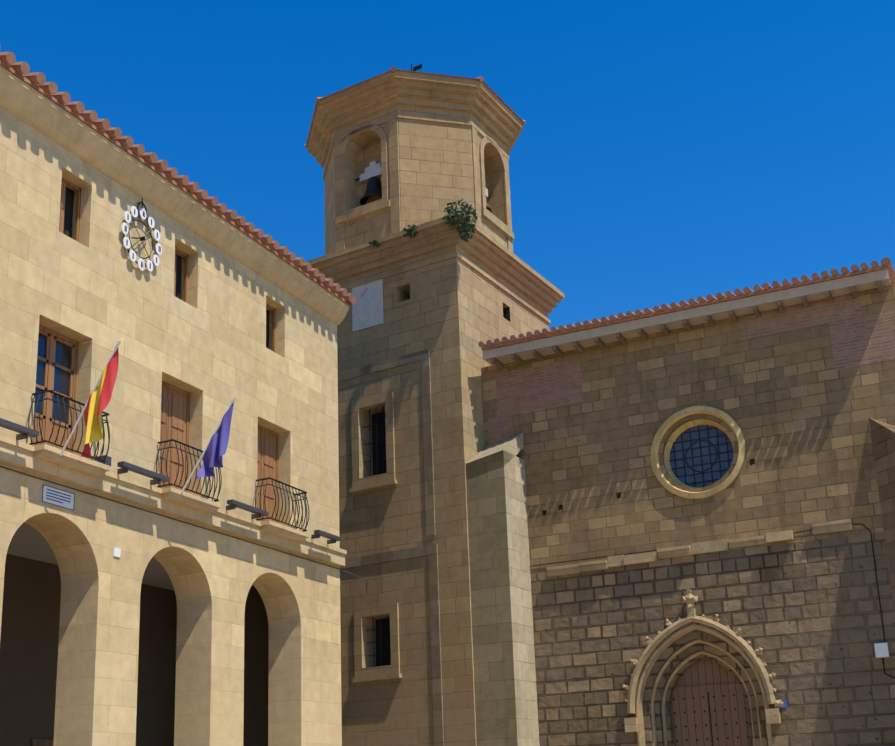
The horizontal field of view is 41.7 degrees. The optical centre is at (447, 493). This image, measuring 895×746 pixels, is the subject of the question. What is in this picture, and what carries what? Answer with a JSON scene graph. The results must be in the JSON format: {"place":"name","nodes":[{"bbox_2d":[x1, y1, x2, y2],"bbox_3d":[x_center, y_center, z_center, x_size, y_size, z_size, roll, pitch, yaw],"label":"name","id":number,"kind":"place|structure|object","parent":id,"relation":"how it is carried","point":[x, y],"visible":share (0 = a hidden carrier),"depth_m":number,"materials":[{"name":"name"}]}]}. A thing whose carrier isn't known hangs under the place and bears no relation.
{"place":"outdoors","nodes":[
{"label":"outdoors","id":0,"kind":"place"},
{"bbox_2d":[0,107,341,745],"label":"building facade","id":1,"kind":"structure","parent":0,"point":[96,292],"depth_m":20.00,"materials":[{"name":"beige stone"}]},
{"bbox_2d":[121,197,161,271],"bbox_3d":[-5.167,-4.406,19.902,0.091,1.350,1.030,-9,-16,25],"label":"clock","id":2,"kind":"object","parent":1,"relation":"attached to","point":[134,212],"visible":1,"depth_m":19.86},
{"bbox_2d":[32,177,278,522],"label":"windows","id":3,"kind":"structure","parent":1,"relation":"in","point":[57,363],"depth_m":20.06,"materials":[{"name":"brown wood"}]},
{"bbox_2d":[28,390,309,541],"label":"balcony railings","id":4,"kind":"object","parent":1,"relation":"attached to","point":[49,453],"depth_m":19.43,"materials":[{"name":"black metal"}]},
{"bbox_2d":[60,340,120,457],"bbox_3d":[-5.170,-1.339,16.968,1.029,1.684,0.271,-9,-16,25],"label":"spanish flag","id":5,"kind":"object","parent":4,"relation":"attached to","point":[97,403],"visible":1,"depth_m":16.88,"materials":[{"name":"fabric"},{"name":"painted metal"}]},
{"bbox_2d":[181,397,235,492],"bbox_3d":[-3.958,-0.808,19.383,1.032,1.523,0.289,-7,-16,19],"label":"blue flag","id":6,"kind":"object","parent":4,"relation":"attached to","point":[214,451],"visible":1,"depth_m":19.33,"materials":[{"name":"fabric"},{"name":"painted metal"}]},
{"bbox_2d":[0,66,348,566],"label":"cornices","id":7,"kind":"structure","parent":1,"relation":"attached to","point":[20,99],"depth_m":19.87,"materials":[{"name":"beige stone"}]},
{"bbox_2d":[0,47,355,305],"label":"roof tiles","id":8,"kind":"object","parent":7,"relation":"on","point":[41,85],"depth_m":20.11,"materials":[{"name":"brown tile"}]},
{"bbox_2d":[0,418,367,593],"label":"floodlights and fixtures","id":9,"kind":"object","parent":1,"relation":"attached to","point":[57,497],"visible":0.94,"depth_m":18.26,"materials":[{"name":"grey metal"}]},
{"bbox_2d":[324,104,506,254],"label":"belfry wall","id":10,"kind":"structure","parent":0,"point":[435,168],"depth_m":31.34,"materials":[{"name":"beige stone"}]},
{"bbox_2d":[308,71,522,252],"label":"tower stone trim","id":11,"kind":"structure","parent":10,"relation":"attached to","point":[486,107],"depth_m":31.62,"materials":[{"name":"beige stone"}]},
{"bbox_2d":[304,64,525,148],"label":"tower roof","id":12,"kind":"structure","parent":11,"relation":"on","point":[413,70],"depth_m":32.03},
{"bbox_2d":[355,161,491,212],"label":"bells","id":13,"kind":"object","parent":11,"relation":"in","point":[371,175],"visible":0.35,"depth_m":31.82,"materials":[{"name":"brown metal"}]},
{"bbox_2d":[334,244,548,745],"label":"tower wall","id":14,"kind":"structure","parent":0,"point":[454,314],"depth_m":28.39,"materials":[{"name":"beige stone"}]},
{"bbox_2d":[0,0,894,329],"label":"sky","id":15,"kind":"structure","parent":0,"point":[667,152],"materials":[{"name":"blue"}]},
{"bbox_2d":[465,433,539,745],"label":"buttress","id":16,"kind":"structure","parent":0,"point":[506,707],"depth_m":26.62,"materials":[{"name":"beige stone"}]},
{"bbox_2d":[481,283,894,574],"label":"church wall","id":17,"kind":"structure","parent":0,"point":[797,407],"depth_m":26.27,"materials":[{"name":"beige stone"}]},
{"bbox_2d":[478,257,894,369],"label":"church eaves","id":18,"kind":"object","parent":17,"relation":"attached to","point":[579,336],"visible":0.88,"depth_m":26.54,"materials":[{"name":"beige stone"}]},
{"bbox_2d":[488,292,894,445],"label":"brick patches","id":19,"kind":"object","parent":17,"relation":"attached to","point":[858,338],"visible":0.9,"depth_m":26.04,"materials":[{"name":"brown brick"}]},
{"bbox_2d":[650,406,745,498],"bbox_3d":[5.630,-0.884,26.308,2.120,2.120,0.460,-9,-16,25],"label":"round window frame","id":20,"kind":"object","parent":17,"relation":"in","point":[699,453],"depth_m":26.43,"materials":[{"name":"beige stone"}]},
{"bbox_2d":[547,519,852,576],"bbox_3d":[5.330,1.215,25.700,6.749,0.447,0.170,-9,-16,25],"label":"stone ledge","id":21,"kind":"object","parent":17,"relation":"attached to","point":[719,545],"visible":1,"depth_m":25.68,"materials":[{"name":"beige stone"}]},
{"bbox_2d":[530,532,894,745],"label":"church wall","id":22,"kind":"structure","parent":0,"point":[805,616],"depth_m":25.06,"materials":[{"name":"beige stone"}]},
{"bbox_2d":[622,589,783,745],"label":"church portal mouldings","id":23,"kind":"object","parent":22,"relation":"attached to","point":[757,666],"visible":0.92,"depth_m":25.43,"materials":[{"name":"beige stone"}]},
{"bbox_2d":[672,659,749,745],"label":"church door","id":24,"kind":"structure","parent":22,"relation":"in","point":[709,706],"depth_m":25.68,"materials":[{"name":"brown wood"}]},
{"bbox_2d":[530,524,894,707],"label":"church wall fixtures","id":25,"kind":"object","parent":22,"relation":"attached to","point":[882,650],"visible":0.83,"depth_m":23.73,"materials":[{"name":"grey metal"}]},
{"bbox_2d":[869,418,894,612],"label":"buttress","id":26,"kind":"structure","parent":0,"point":[883,438],"depth_m":24.06,"materials":[{"name":"beige stone"}]},
{"label":"ground","id":27,"kind":"structure","parent":0,"visible":0},
{"bbox_2d":[0,523,268,745],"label":"arcade openings","id":28,"kind":"object","parent":27,"relation":"on","point":[29,637],"visible":0.23,"depth_m":22.35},
{"bbox_2d":[304,215,564,745],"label":"tower stone trim","id":29,"kind":"structure","parent":27,"relation":"on","point":[486,249],"depth_m":29.27,"materials":[{"name":"beige stone"}]},
{"bbox_2d":[369,198,477,247],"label":"plants","id":30,"kind":"object","parent":29,"relation":"on","point":[464,224],"visible":0.96,"depth_m":28.70,"materials":[{"name":"green plant"}]}
]}

